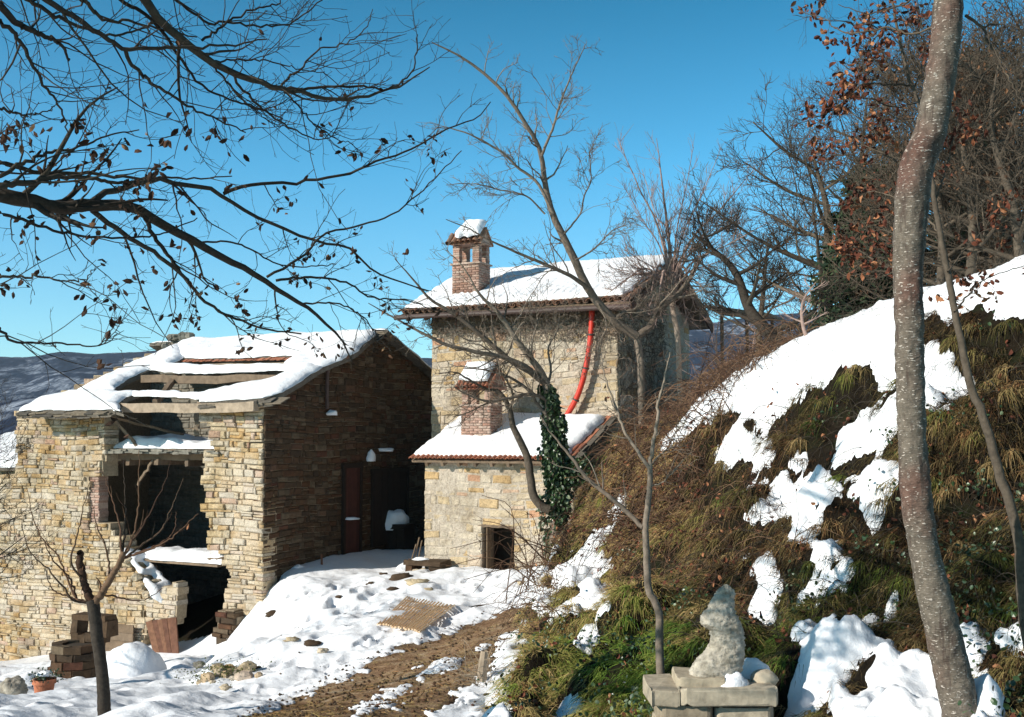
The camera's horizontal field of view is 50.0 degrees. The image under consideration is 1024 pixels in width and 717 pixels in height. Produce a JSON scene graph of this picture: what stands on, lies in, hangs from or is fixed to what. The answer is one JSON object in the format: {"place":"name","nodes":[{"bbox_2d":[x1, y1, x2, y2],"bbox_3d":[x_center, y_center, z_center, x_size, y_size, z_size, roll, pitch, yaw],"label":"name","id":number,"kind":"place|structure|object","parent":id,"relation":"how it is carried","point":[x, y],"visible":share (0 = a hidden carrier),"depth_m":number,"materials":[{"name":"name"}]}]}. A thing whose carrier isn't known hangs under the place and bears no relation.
{"place":"outdoors","nodes":[
{"label":"outdoors","id":0,"kind":"place"},
{"bbox_2d":[0,397,37,434],"bbox_3d":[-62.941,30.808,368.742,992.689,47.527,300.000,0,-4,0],"label":"hills","id":1,"kind":"structure","parent":0,"point":[17,404],"depth_m":378.57,"materials":[{"name":"white snow"}]},
{"bbox_2d":[0,312,817,402],"bbox_3d":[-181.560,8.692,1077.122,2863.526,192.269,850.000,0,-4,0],"label":"hills","id":2,"kind":"structure","parent":0,"point":[28,377],"depth_m":1146.26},
{"bbox_2d":[0,255,1023,716],"bbox_3d":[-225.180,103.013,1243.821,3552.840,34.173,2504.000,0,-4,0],"label":"snow","id":3,"kind":"structure","parent":0,"point":[348,631],"depth_m":13.04,"materials":[{"name":"white snow"}]},
{"bbox_2d":[0,675,28,694],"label":"stone","id":4,"kind":"object","parent":3,"relation":"on","point":[16,685],"visible":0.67,"depth_m":16.05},
{"bbox_2d":[19,672,35,684],"bbox_3d":[-8.243,5.631,18.642,0.926,0.594,0.824,2,-5,-28],"label":"snow drift","id":5,"kind":"object","parent":3,"relation":"on","point":[26,677],"visible":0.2,"depth_m":18.55,"materials":[{"name":"white snow"}]},
{"bbox_2d":[0,374,77,600],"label":"bare tree","id":6,"kind":"object","parent":3,"relation":"on","point":[19,449],"visible":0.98,"depth_m":17.32,"materials":[{"name":"brown plant"}]},
{"bbox_2d":[28,667,64,692],"bbox_3d":[-6.248,4.367,14.748,0.449,0.447,0.550,0,-4,0],"label":"flower pot","id":7,"kind":"object","parent":3,"relation":"on","point":[40,684],"visible":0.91,"depth_m":14.63,"materials":[{"name":"orange ceramic"}]},
{"bbox_2d":[36,670,51,676],"bbox_3d":[-6.277,4.220,14.740,0.210,0.080,0.201,0,-4,0],"label":"snow clump","id":8,"kind":"object","parent":7,"relation":"on","point":[46,673],"visible":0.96,"depth_m":14.68,"materials":[{"name":"white snow"}]},
{"bbox_2d":[47,612,117,678],"bbox_3d":[-8.748,6.001,22.130,1.128,1.587,1.145,-2,-5,27],"label":"stack of bricks","id":9,"kind":"object","parent":3,"relation":"on","point":[73,656],"visible":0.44,"depth_m":21.82,"materials":[{"name":"brown brick"}]},
{"bbox_2d":[21,452,197,715],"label":"pruned fruit tree","id":10,"kind":"object","parent":3,"relation":"on","point":[91,601],"visible":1,"depth_m":11.30,"materials":[{"name":"brown plant"}]},
{"bbox_2d":[89,624,133,650],"bbox_3d":[-9.653,6.771,26.436,1.461,0.803,0.045,-2,-5,27],"label":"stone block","id":11,"kind":"object","parent":3,"relation":"on","point":[125,634],"visible":0.3,"depth_m":26.27,"materials":[{"name":"beige stone"}]},
{"bbox_2d":[106,641,166,677],"bbox_3d":[-6.762,5.771,19.619,1.229,1.401,1.242,3,-5,-32],"label":"snow drift","id":12,"kind":"object","parent":3,"relation":"on","point":[130,659],"visible":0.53,"depth_m":19.38,"materials":[{"name":"white snow"}]},
{"bbox_2d":[165,658,196,668],"bbox_3d":[-6.141,5.993,20.635,1.078,0.722,1.046,2,-4,-22],"label":"snow drift","id":13,"kind":"object","parent":3,"relation":"on","point":[177,663],"visible":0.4,"depth_m":20.43,"materials":[{"name":"white snow"}]},
{"bbox_2d":[193,661,205,667],"bbox_3d":[-5.588,5.472,19.611,0.235,0.138,0.146,0,-4,0],"label":"stone","id":14,"kind":"object","parent":3,"relation":"on","point":[196,665],"visible":0.84,"depth_m":19.57,"materials":[{"name":"grey stone"}]},
{"bbox_2d":[0,328,431,660],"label":"ruined house","id":15,"kind":"structure","parent":3,"relation":"on","point":[273,467],"depth_m":27.55,"materials":[{"name":"stone"}]},
{"bbox_2d":[326,410,336,414],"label":"snow clump","id":16,"kind":"object","parent":15,"relation":"on","point":[331,412],"visible":1,"depth_m":26.88,"materials":[{"name":"white snow"}]},
{"bbox_2d":[345,517,359,519],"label":"snow clump","id":17,"kind":"object","parent":15,"relation":"on","point":[351,518],"visible":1,"depth_m":27.45,"materials":[{"name":"white snow"}]},
{"bbox_2d":[341,463,363,554],"bbox_3d":[-4.043,3.796,27.772,0.080,2.286,0.858,-2,-5,27],"label":"door","id":18,"kind":"structure","parent":15,"relation":"in","point":[352,473],"depth_m":27.74,"materials":[{"name":"brown wood"}]},
{"bbox_2d":[366,449,375,461],"bbox_3d":[-3.665,2.521,28.532,0.246,0.322,0.223,0,-4,0],"label":"snow clump","id":19,"kind":"object","parent":15,"relation":"on","point":[371,456],"visible":1,"depth_m":28.46,"materials":[{"name":"white snow"}]},
{"bbox_2d":[378,448,393,451],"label":"snow clump","id":20,"kind":"object","parent":15,"relation":"on","point":[386,449],"visible":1,"depth_m":28.99,"materials":[{"name":"white snow"}]},
{"bbox_2d":[370,467,409,546],"bbox_3d":[-3.251,3.944,29.321,0.080,2.018,1.773,-2,-5,27],"label":"door","id":21,"kind":"structure","parent":15,"relation":"in","point":[389,486],"depth_m":29.07,"materials":[{"name":"brown wood"}]},
{"bbox_2d":[160,654,282,685],"bbox_3d":[-4.126,4.482,15.811,1.710,0.483,1.280,0,-4,0],"label":"rubble heap","id":22,"kind":"object","parent":3,"relation":"on","point":[243,670],"visible":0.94,"depth_m":15.65,"materials":[{"name":"stone"}]},
{"bbox_2d":[219,684,232,690],"bbox_3d":[-3.752,4.306,14.388,0.188,0.087,0.120,0,-4,0],"label":"field stone","id":23,"kind":"object","parent":3,"relation":"on","point":[224,687],"visible":1,"depth_m":14.36,"materials":[{"name":"beige stone"}]},
{"bbox_2d":[212,608,244,644],"bbox_3d":[-6.129,6.353,24.840,1.203,1.353,0.692,-2,-5,27],"label":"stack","id":24,"kind":"object","parent":3,"relation":"on","point":[229,621],"visible":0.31,"depth_m":24.71,"materials":[{"name":"brown brick"}]},
{"bbox_2d":[0,0,492,437],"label":"overhanging tree","id":25,"kind":"object","parent":3,"relation":"on","point":[58,211],"visible":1,"depth_m":5.69,"materials":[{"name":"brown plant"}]},
{"bbox_2d":[264,610,275,616],"bbox_3d":[-4.918,5.254,22.597,0.330,0.153,0.249,0,-4,0],"label":"field stone","id":26,"kind":"object","parent":3,"relation":"on","point":[270,613],"visible":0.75,"depth_m":22.50,"materials":[{"name":"stone"}]},
{"bbox_2d":[286,636,299,641],"bbox_3d":[-3.474,4.443,17.367,0.198,0.092,0.158,-1,-4,12],"label":"field stone","id":27,"kind":"object","parent":3,"relation":"on","point":[294,639],"visible":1,"depth_m":17.31,"materials":[{"name":"beige stone"}]},
{"bbox_2d":[291,564,303,568],"bbox_3d":[-4.973,5.083,25.623,0.704,0.557,0.604,3,-5,-35],"label":"snow drift","id":28,"kind":"object","parent":3,"relation":"on","point":[297,566],"visible":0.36,"depth_m":25.57,"materials":[{"name":"white snow"}]},
{"bbox_2d":[304,639,321,646],"bbox_3d":[-3.073,4.396,16.920,0.272,0.124,0.180,0,-4,0],"label":"field stone","id":29,"kind":"object","parent":3,"relation":"on","point":[309,642],"visible":1,"depth_m":16.87,"materials":[{"name":"stone"}]},
{"bbox_2d":[317,648,328,652],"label":"field stone","id":30,"kind":"object","parent":3,"relation":"on","point":[322,650],"visible":1,"depth_m":16.16,"materials":[{"name":"beige stone"}]},
{"bbox_2d":[237,590,530,716],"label":"track pebbles","id":31,"kind":"object","parent":3,"relation":"on","point":[379,692],"visible":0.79,"depth_m":12.23,"materials":[{"name":"brown gravel"}]},
{"bbox_2d":[243,609,525,716],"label":"dirt path","id":32,"kind":"structure","parent":3,"relation":"on","point":[325,711],"depth_m":12.07,"materials":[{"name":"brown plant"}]},
{"bbox_2d":[386,587,398,590],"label":"field stone","id":33,"kind":"object","parent":3,"relation":"on","point":[392,588],"visible":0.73,"depth_m":22.62,"materials":[{"name":"brown stone"}]},
{"bbox_2d":[384,523,416,549],"bbox_3d":[-3.164,4.926,29.326,1.079,1.044,0.622,-2,-5,27],"label":"stone bench","id":34,"kind":"object","parent":3,"relation":"on","point":[400,536],"visible":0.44,"depth_m":29.03,"materials":[{"name":"grey stone"}]},
{"bbox_2d":[385,509,408,529],"bbox_3d":[-3.203,4.314,29.375,0.916,0.575,0.739,0,-4,0],"label":"snow clump","id":35,"kind":"object","parent":34,"relation":"on","point":[398,516],"visible":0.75,"depth_m":29.09,"materials":[{"name":"white snow"}]},
{"bbox_2d":[389,573,412,580],"bbox_3d":[-2.381,4.714,23.574,0.531,0.233,0.332,0,-4,0],"label":"field stone","id":36,"kind":"object","parent":3,"relation":"on","point":[398,576],"visible":0.61,"depth_m":23.46,"materials":[{"name":"brown stone"}]},
{"bbox_2d":[396,563,405,570],"bbox_3d":[-2.531,5.028,25.898,0.503,0.410,0.508,2,-5,-30],"label":"snow drift","id":37,"kind":"object","parent":3,"relation":"on","point":[400,567],"visible":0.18,"depth_m":25.75,"materials":[{"name":"white snow"}]},
{"bbox_2d":[377,596,454,632],"bbox_3d":[-1.592,4.367,18.938,1.122,0.319,5.615,0,-4,0],"label":"cane mat","id":38,"kind":"object","parent":3,"relation":"on","point":[410,622],"visible":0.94,"depth_m":18.36,"materials":[{"name":"beige wicker"}]},
{"bbox_2d":[405,579,429,585],"bbox_3d":[-1.972,4.653,22.759,0.516,0.178,0.304,-1,-4,15],"label":"field stone","id":39,"kind":"object","parent":3,"relation":"on","point":[410,582],"visible":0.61,"depth_m":22.68,"materials":[{"name":"beige stone"}]},
{"bbox_2d":[403,559,450,571],"bbox_3d":[-1.964,4.907,25.265,0.997,0.568,0.536,-2,-5,27],"label":"stone bench","id":40,"kind":"object","parent":3,"relation":"on","point":[411,564],"visible":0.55,"depth_m":25.14,"materials":[{"name":"brown stone"}]},
{"bbox_2d":[412,557,428,559],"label":"snow clump","id":41,"kind":"object","parent":40,"relation":"on","point":[419,558],"visible":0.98,"depth_m":25.27,"materials":[{"name":"white snow"}]},
{"bbox_2d":[427,640,506,689],"bbox_3d":[-0.367,3.242,11.444,0.970,0.530,0.998,3,-5,-40],"label":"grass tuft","id":42,"kind":"object","parent":3,"relation":"on","point":[482,669],"visible":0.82,"depth_m":11.45,"materials":[{"name":"brown plant"}]},
{"bbox_2d":[368,231,600,556],"bbox_3d":[-0.641,0.748,21.982,4.812,6.621,2.212,2,-5,-26],"label":"ivy clad tree","id":43,"kind":"object","parent":3,"relation":"on","point":[547,395],"visible":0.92,"depth_m":22.11,"materials":[{"name":"grey plant"}]},
{"bbox_2d":[430,337,550,513],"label":"curved stem tree","id":44,"kind":"object","parent":43,"relation":"attached to","point":[533,494],"visible":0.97,"depth_m":21.95,"materials":[{"name":"brown plant"}]},
{"bbox_2d":[441,495,568,623],"bbox_3d":[-0.026,3.274,18.059,2.142,2.099,2.039,2,-4,-21],"label":"bare shrub","id":45,"kind":"object","parent":3,"relation":"on","point":[524,545],"visible":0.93,"depth_m":18.49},
{"bbox_2d":[409,361,616,569],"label":"stone outhouse","id":46,"kind":"structure","parent":3,"relation":"on","point":[469,466],"depth_m":25.32,"materials":[{"name":"beige stone"}]},
{"bbox_2d":[486,527,493,568],"bbox_3d":[-0.503,4.486,25.183,0.025,1.289,0.320,-2,-5,27],"label":"door","id":47,"kind":"structure","parent":46,"relation":"in","point":[490,553],"depth_m":25.16,"materials":[{"name":"brown wood"}]},
{"bbox_2d":[393,219,713,442],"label":"stone house","id":48,"kind":"structure","parent":3,"relation":"on","point":[564,383],"depth_m":27.53,"materials":[{"name":"beige stone"}]},
{"bbox_2d":[565,311,594,413],"bbox_3d":[1.547,0.186,26.259,0.946,2.823,0.175,-2,-5,27],"label":"drain hose","id":49,"kind":"object","parent":48,"relation":"hanging from","point":[579,390],"visible":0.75,"depth_m":26.11,"materials":[{"name":"plastic"}]},
{"bbox_2d":[681,281,755,373],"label":"sapling","id":50,"kind":"object","parent":3,"relation":"on","point":[716,345],"visible":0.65,"depth_m":24.09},
{"bbox_2d":[705,305,783,371],"bbox_3d":[6.385,0.446,29.805,4.001,3.495,0.753,3,-5,-36],"label":"pole shelter","id":51,"kind":"object","parent":3,"relation":"on","point":[740,311],"visible":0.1,"depth_m":29.31,"materials":[{"name":"brown wood"}]},
{"bbox_2d":[730,322,759,353],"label":"sapling","id":52,"kind":"object","parent":3,"relation":"on","point":[745,340],"visible":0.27,"depth_m":22.09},
{"bbox_2d":[477,308,1023,716],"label":"bank ivy","id":53,"kind":"object","parent":3,"relation":"on","point":[994,701],"visible":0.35,"depth_m":9.20,"materials":[{"name":"green plant"}]},
{"bbox_2d":[687,192,823,356],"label":"bare tree","id":54,"kind":"object","parent":3,"relation":"on","point":[738,323],"visible":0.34,"depth_m":26.16,"materials":[{"name":"brown plant"}]},
{"bbox_2d":[662,190,870,345],"bbox_3d":[4.013,-1.309,17.276,3.093,2.802,2.503,0,-4,0],"label":"leaning dark tree","id":55,"kind":"object","parent":3,"relation":"on","point":[746,298],"visible":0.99,"depth_m":17.29,"materials":[{"name":"brown plant"}]},
{"bbox_2d":[544,273,1023,665],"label":"brushwood","id":56,"kind":"object","parent":3,"relation":"on","point":[825,601],"visible":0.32,"depth_m":9.76,"materials":[{"name":"brown plant"}]},
{"bbox_2d":[774,270,828,335],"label":"sapling","id":57,"kind":"object","parent":3,"relation":"on","point":[801,320],"visible":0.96,"depth_m":14.57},
{"bbox_2d":[675,70,943,328],"bbox_3d":[6.193,-2.616,22.034,5.938,6.127,4.900,0,-4,0],"label":"bare oak","id":58,"kind":"object","parent":3,"relation":"on","point":[804,232],"visible":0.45,"depth_m":22.12,"materials":[{"name":"brown plant"}]},
{"bbox_2d":[750,3,961,283],"bbox_3d":[8.358,-3.992,25.363,5.414,8.018,5.572,0,-4,0],"label":"bare tree","id":59,"kind":"object","parent":3,"relation":"on","point":[820,136],"visible":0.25,"depth_m":25.38,"materials":[{"name":"brown plant"}]},
{"bbox_2d":[797,135,937,330],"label":"conifer","id":60,"kind":"object","parent":3,"relation":"on","point":[833,309],"visible":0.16,"depth_m":18.94,"materials":[{"name":"green plant"}]},
{"bbox_2d":[779,0,1023,716],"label":"leaning trunk tree","id":61,"kind":"object","parent":3,"relation":"on","point":[951,671],"visible":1,"depth_m":6.46,"materials":[{"name":"brown plant"}]},
{"bbox_2d":[780,8,1023,293],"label":"tree","id":62,"kind":"object","parent":3,"relation":"on","point":[940,270],"visible":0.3,"depth_m":16.22,"materials":[{"name":"brown plant"}]},
{"bbox_2d":[790,0,1023,648],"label":"slender oak","id":63,"kind":"object","parent":3,"relation":"on","point":[995,459],"visible":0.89,"depth_m":7.55,"materials":[{"name":"brown plant"}]},
{"bbox_2d":[818,123,1004,301],"bbox_3d":[6.654,-2.105,17.642,3.288,3.358,2.505,0,-4,0],"label":"tree","id":64,"kind":"object","parent":3,"relation":"on","point":[925,271],"visible":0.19,"depth_m":17.77,"materials":[{"name":"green plant"}]},
{"bbox_2d":[812,22,1023,283],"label":"tree","id":65,"kind":"object","parent":3,"relation":"on","point":[950,199],"visible":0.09,"depth_m":18.47,"materials":[{"name":"brown plant"}]},
{"bbox_2d":[822,0,1023,272],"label":"tree","id":66,"kind":"object","parent":3,"relation":"on","point":[932,241],"visible":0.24,"depth_m":16.12,"materials":[{"name":"brown plant"}]},
{"bbox_2d":[824,0,1023,291],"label":"tree","id":67,"kind":"object","parent":3,"relation":"on","point":[971,205],"visible":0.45,"depth_m":14.64,"materials":[{"name":"brown plant"}]},
{"bbox_2d":[853,1,1023,283],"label":"tree","id":68,"kind":"object","parent":3,"relation":"on","point":[1017,228],"visible":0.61,"depth_m":14.14,"materials":[{"name":"brown plant"}]},
{"bbox_2d":[873,0,1023,276],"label":"tree","id":69,"kind":"object","parent":3,"relation":"on","point":[1011,22],"visible":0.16,"depth_m":16.17,"materials":[{"name":"brown plant"}]},
{"bbox_2d":[876,0,1023,279],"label":"tree","id":70,"kind":"object","parent":3,"relation":"on","point":[989,19],"visible":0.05,"depth_m":18.61,"materials":[{"name":"brown plant"}]},
{"bbox_2d":[0,0,1023,357],"label":"sky","id":71,"kind":"structure","parent":0,"point":[677,70],"materials":[{"name":"blue"}]},
{"bbox_2d":[177,303,1023,716],"bbox_3d":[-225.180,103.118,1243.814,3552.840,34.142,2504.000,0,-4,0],"label":"ground","id":72,"kind":"structure","parent":0,"point":[199,619],"depth_m":11.03,"materials":[{"name":"brown soil"}]},
{"bbox_2d":[0,431,17,474],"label":"side annex","id":73,"kind":"object","parent":72,"relation":"on","point":[4,454],"visible":0.04,"depth_m":30.40,"materials":[{"name":"stone"}]},
{"bbox_2d":[454,493,614,666],"bbox_3d":[0.624,3.235,17.296,2.289,2.217,11.997,0,-4,6],"label":"toe brush","id":74,"kind":"object","parent":72,"relation":"on","point":[534,599],"visible":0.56,"depth_m":14.93,"materials":[{"name":"brown plant"}]},
{"bbox_2d":[418,286,674,425],"bbox_3d":[0.845,0.011,27.384,6.904,4.118,3.690,0,-4,0],"label":"dry creeper","id":75,"kind":"object","parent":72,"relation":"on","point":[497,327],"visible":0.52,"depth_m":27.12,"materials":[{"name":"brown plant"}]},
{"bbox_2d":[409,34,726,427],"bbox_3d":[1.538,-2.268,22.066,7.202,8.232,2.544,1,-4,-19],"label":"arching tree","id":76,"kind":"object","parent":72,"relation":"on","point":[608,314],"visible":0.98,"depth_m":22.33,"materials":[{"name":"grey plant"}]},
{"bbox_2d":[540,350,703,673],"bbox_3d":[0.814,1.232,8.582,1.396,2.650,0.477,-2,-4,21],"label":"young ash","id":77,"kind":"object","parent":72,"relation":"on","point":[651,595],"visible":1,"depth_m":8.45,"materials":[{"name":"grey plant"}]},
{"bbox_2d":[600,122,766,400],"bbox_3d":[3.637,-2.103,23.751,3.564,6.062,2.196,0,-4,0],"label":"pollard tree","id":78,"kind":"object","parent":72,"relation":"on","point":[678,272],"visible":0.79,"depth_m":23.72,"materials":[{"name":"brown plant"}]},
{"bbox_2d":[524,372,859,628],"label":"brambles","id":79,"kind":"object","parent":72,"relation":"on","point":[660,508],"visible":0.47,"depth_m":14.55,"materials":[{"name":"brown plant"}]},
{"bbox_2d":[565,270,836,585],"bbox_3d":[3.679,1.359,21.048,5.610,4.633,14.208,-1,-4,12],"label":"hedge brush","id":80,"kind":"object","parent":72,"relation":"on","point":[693,394],"visible":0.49,"depth_m":16.41,"materials":[{"name":"brown plant"}]},
{"bbox_2d":[683,336,734,377],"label":"sapling","id":81,"kind":"object","parent":72,"relation":"on","point":[705,351],"visible":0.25,"depth_m":25.02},
{"bbox_2d":[643,674,777,716],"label":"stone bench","id":82,"kind":"object","parent":72,"relation":"on","point":[665,695],"visible":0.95,"depth_m":7.47,"materials":[{"name":"grey stone"}]},
{"bbox_2d":[672,667,724,686],"bbox_3d":[1.311,2.252,7.713,0.340,0.108,0.342,0,-4,0],"label":"rock base","id":83,"kind":"object","parent":82,"relation":"on","point":[682,677],"visible":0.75,"depth_m":7.55,"materials":[{"name":"beige stone"}]},
{"bbox_2d":[688,584,745,677],"bbox_3d":[1.434,1.917,7.704,0.410,0.661,0.238,0,-4,0],"label":"statue","id":84,"kind":"object","parent":83,"relation":"on","point":[722,654],"visible":0.98,"depth_m":7.64,"materials":[{"name":"grey stone"}]},
{"bbox_2d":[721,671,748,686],"bbox_3d":[1.525,2.257,7.615,0.255,0.182,0.244,-2,-5,26],"label":"snow clump","id":85,"kind":"object","parent":82,"relation":"on","point":[736,679],"visible":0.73,"depth_m":7.54,"materials":[{"name":"white snow"}]},
{"bbox_2d":[740,658,769,678],"bbox_3d":[1.743,2.240,7.878,0.276,0.191,0.199,0,-4,0],"label":"snow clump","id":86,"kind":"object","parent":82,"relation":"on","point":[750,665],"visible":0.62,"depth_m":7.82,"materials":[{"name":"white snow"}]},
{"bbox_2d":[750,669,778,684],"bbox_3d":[1.771,2.248,7.709,0.194,0.131,0.184,0,-4,0],"label":"round stone","id":87,"kind":"object","parent":82,"relation":"on","point":[763,676],"visible":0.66,"depth_m":7.65,"materials":[{"name":"beige stone"}]},
{"bbox_2d":[470,302,1023,716],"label":"bank grass","id":88,"kind":"structure","parent":72,"relation":"on","point":[549,703],"depth_m":10.02,"materials":[{"name":"green plant"}]},
{"bbox_2d":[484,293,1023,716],"bbox_3d":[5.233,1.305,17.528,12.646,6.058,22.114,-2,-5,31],"label":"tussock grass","id":89,"kind":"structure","parent":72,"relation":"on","point":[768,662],"depth_m":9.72,"materials":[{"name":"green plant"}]},
{"bbox_2d":[507,308,1023,716],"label":"dead leaves","id":90,"kind":"object","parent":72,"relation":"on","point":[617,656],"visible":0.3,"depth_m":11.03,"materials":[{"name":"brown plant"}]},
{"bbox_2d":[674,240,1023,431],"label":"snow stalks","id":91,"kind":"object","parent":72,"relation":"on","point":[861,331],"visible":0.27,"depth_m":13.16,"materials":[{"name":"brown plant"}]},
{"bbox_2d":[926,38,1023,279],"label":"conifer","id":92,"kind":"object","parent":72,"relation":"on","point":[964,261],"visible":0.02,"depth_m":20.92,"materials":[{"name":"green plant"}]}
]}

